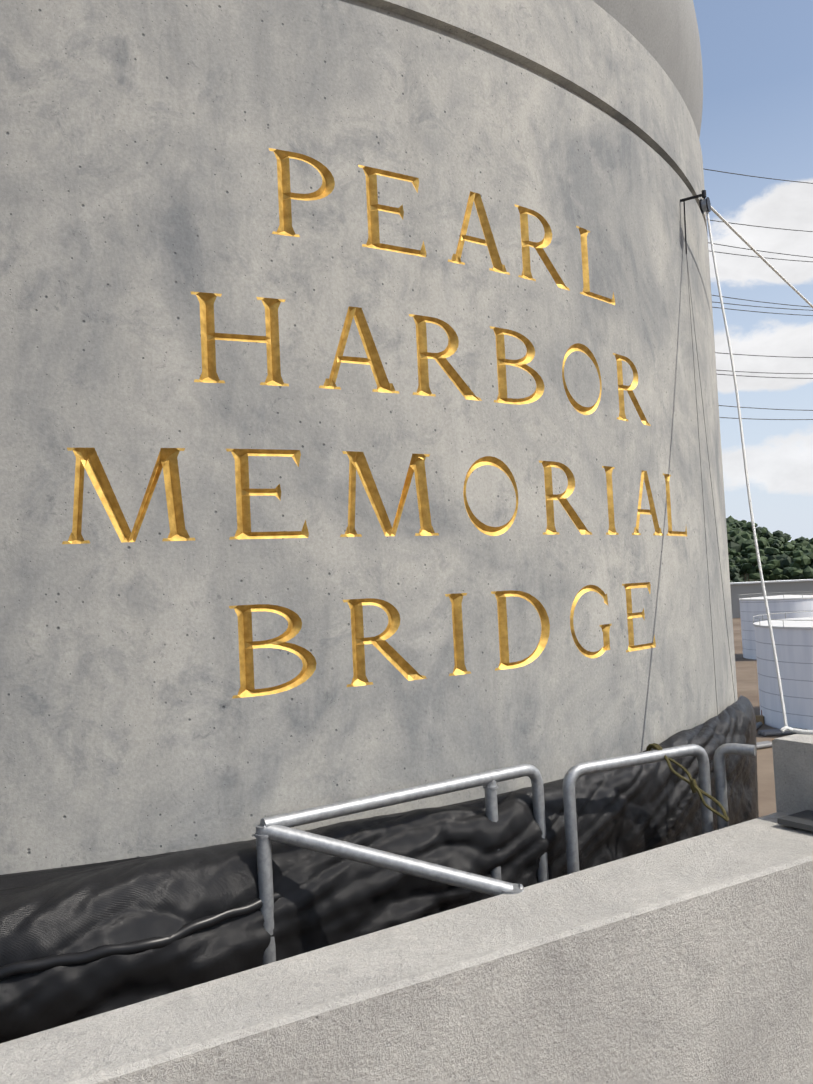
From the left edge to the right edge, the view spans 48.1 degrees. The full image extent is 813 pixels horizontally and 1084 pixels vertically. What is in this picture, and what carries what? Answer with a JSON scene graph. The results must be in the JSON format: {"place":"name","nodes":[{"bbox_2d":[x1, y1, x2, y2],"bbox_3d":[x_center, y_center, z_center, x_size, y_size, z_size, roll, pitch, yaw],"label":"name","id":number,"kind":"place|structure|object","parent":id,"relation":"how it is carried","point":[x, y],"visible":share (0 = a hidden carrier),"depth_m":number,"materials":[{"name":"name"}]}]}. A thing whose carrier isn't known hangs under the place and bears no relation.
{"place":"outdoors","nodes":[
{"label":"outdoors","id":0,"kind":"place"},
{"bbox_2d":[693,0,812,541],"label":"sky","id":1,"kind":"structure","parent":0,"point":[757,55],"materials":[{"name":"blue"}]},
{"bbox_2d":[703,168,812,419],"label":"power lines","id":2,"kind":"object","parent":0,"point":[764,307],"visible":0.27,"depth_m":164.05,"materials":[{"name":"grey metal"}]},
{"bbox_2d":[740,565,778,581],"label":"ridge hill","id":3,"kind":"structure","parent":0,"point":[744,576],"depth_m":610.07,"materials":[{"name":"green plant"}]},
{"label":"ridge tree trunks","id":4,"kind":"object","parent":3,"relation":"on","visible":0},
{"bbox_2d":[726,515,812,580],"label":"trees","id":5,"kind":"object","parent":4,"relation":"on","point":[800,559],"visible":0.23,"depth_m":574.06,"materials":[{"name":"green plant"}]},
{"bbox_2d":[727,527,812,582],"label":"trees","id":6,"kind":"object","parent":4,"relation":"on","point":[785,560],"visible":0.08,"depth_m":572.87,"materials":[{"name":"green plant"}]},
{"bbox_2d":[732,618,792,816],"bbox_3d":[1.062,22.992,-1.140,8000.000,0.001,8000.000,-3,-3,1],"label":"ground","id":7,"kind":"structure","parent":0,"point":[747,678],"depth_m":131.89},
{"bbox_2d":[0,0,737,874],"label":"tower shaft","id":8,"kind":"object","parent":7,"relation":"on","point":[582,98],"visible":0.25,"depth_m":3.37,"materials":[{"name":"grey concrete"}]},
{"bbox_2d":[0,72,709,773],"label":"inscribed wall panel","id":9,"kind":"object","parent":8,"relation":"attached to","point":[132,220],"visible":1,"depth_m":3.10,"materials":[{"name":"grey concrete"}]},
{"bbox_2d":[62,148,686,698],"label":"gilt letters","id":10,"kind":"object","parent":8,"relation":"attached to","point":[88,460],"visible":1,"depth_m":3.25,"materials":[{"name":"gold metal"}]},
{"bbox_2d":[0,695,758,1043],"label":"tarpaulin","id":11,"kind":"object","parent":8,"relation":"attached to","point":[330,899],"visible":0.52,"depth_m":2.83,"materials":[{"name":"black"}]},
{"bbox_2d":[0,893,282,980],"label":"rope","id":12,"kind":"object","parent":11,"relation":"attached to","point":[78,958],"visible":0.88,"depth_m":2.48,"materials":[{"name":"black fabric"}]},
{"bbox_2d":[592,0,702,137],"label":"tower cap","id":13,"kind":"object","parent":8,"relation":"on","point":[665,33],"visible":0.08,"depth_m":4.99,"materials":[{"name":"grey concrete"}]},
{"bbox_2d":[680,190,710,213],"bbox_3d":[1.524,-1.788,4.825,0.155,0.113,0.076,-4,-3,33],"label":"bracket","id":14,"kind":"object","parent":8,"relation":"attached to","point":[705,204],"visible":0.92,"depth_m":4.78,"materials":[{"name":"grey metal"}]},
{"bbox_2d":[683,201,734,714],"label":"cables","id":15,"kind":"object","parent":14,"relation":"hanging from","point":[699,444],"visible":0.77,"depth_m":4.82,"materials":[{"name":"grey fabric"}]},
{"bbox_2d":[706,206,812,733],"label":"white ropes","id":16,"kind":"object","parent":14,"relation":"attached to","point":[786,727],"visible":0.96,"depth_m":4.19,"materials":[{"name":"white fabric"}]},
{"bbox_2d":[739,591,812,659],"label":"oil tank","id":17,"kind":"object","parent":7,"relation":"on","point":[751,607],"visible":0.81,"depth_m":228.86,"materials":[{"name":"metal"}]},
{"bbox_2d":[755,710,807,748],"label":"yard clutter","id":18,"kind":"object","parent":7,"relation":"on","point":[767,732],"visible":0.25,"depth_m":124.69,"materials":[{"name":"grey metal"}]},
{"bbox_2d":[753,611,812,729],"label":"oil tank","id":19,"kind":"object","parent":7,"relation":"on","point":[793,639],"visible":0.92,"depth_m":128.29,"materials":[{"name":"metal"}]},
{"bbox_2d":[730,579,812,617],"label":"warehouse","id":20,"kind":"structure","parent":0,"point":[797,587],"depth_m":426.69,"materials":[{"name":"grey metal"}]},
{"bbox_2d":[772,733,812,813],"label":"concrete block","id":21,"kind":"structure","parent":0,"point":[793,764],"depth_m":3.48,"materials":[{"name":"concrete"}]},
{"bbox_2d":[0,812,812,1083],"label":"parapet","id":22,"kind":"structure","parent":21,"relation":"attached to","point":[688,961],"depth_m":2.42,"materials":[{"name":"concrete"}]},
{"bbox_2d":[254,743,755,964],"bbox_3d":[0.537,1.534,3.112,2.050,1.471,0.445,-1,-3,-34],"label":"pipe railing","id":23,"kind":"object","parent":22,"relation":"attached to","point":[277,828],"visible":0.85,"depth_m":3.02,"materials":[{"name":"metal"}]},
{"bbox_2d":[646,743,728,821],"bbox_3d":[1.078,0.921,3.507,0.318,0.270,0.066,-5,-4,40],"label":"rope","id":24,"kind":"object","parent":23,"relation":"attached to","point":[692,783],"visible":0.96,"depth_m":3.48,"materials":[{"name":"yellow"}]},
{"bbox_2d":[777,810,812,831],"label":"steel plate","id":25,"kind":"object","parent":22,"relation":"on","point":[803,820],"visible":1,"depth_m":3.29,"materials":[{"name":"grey metal"}]}
]}

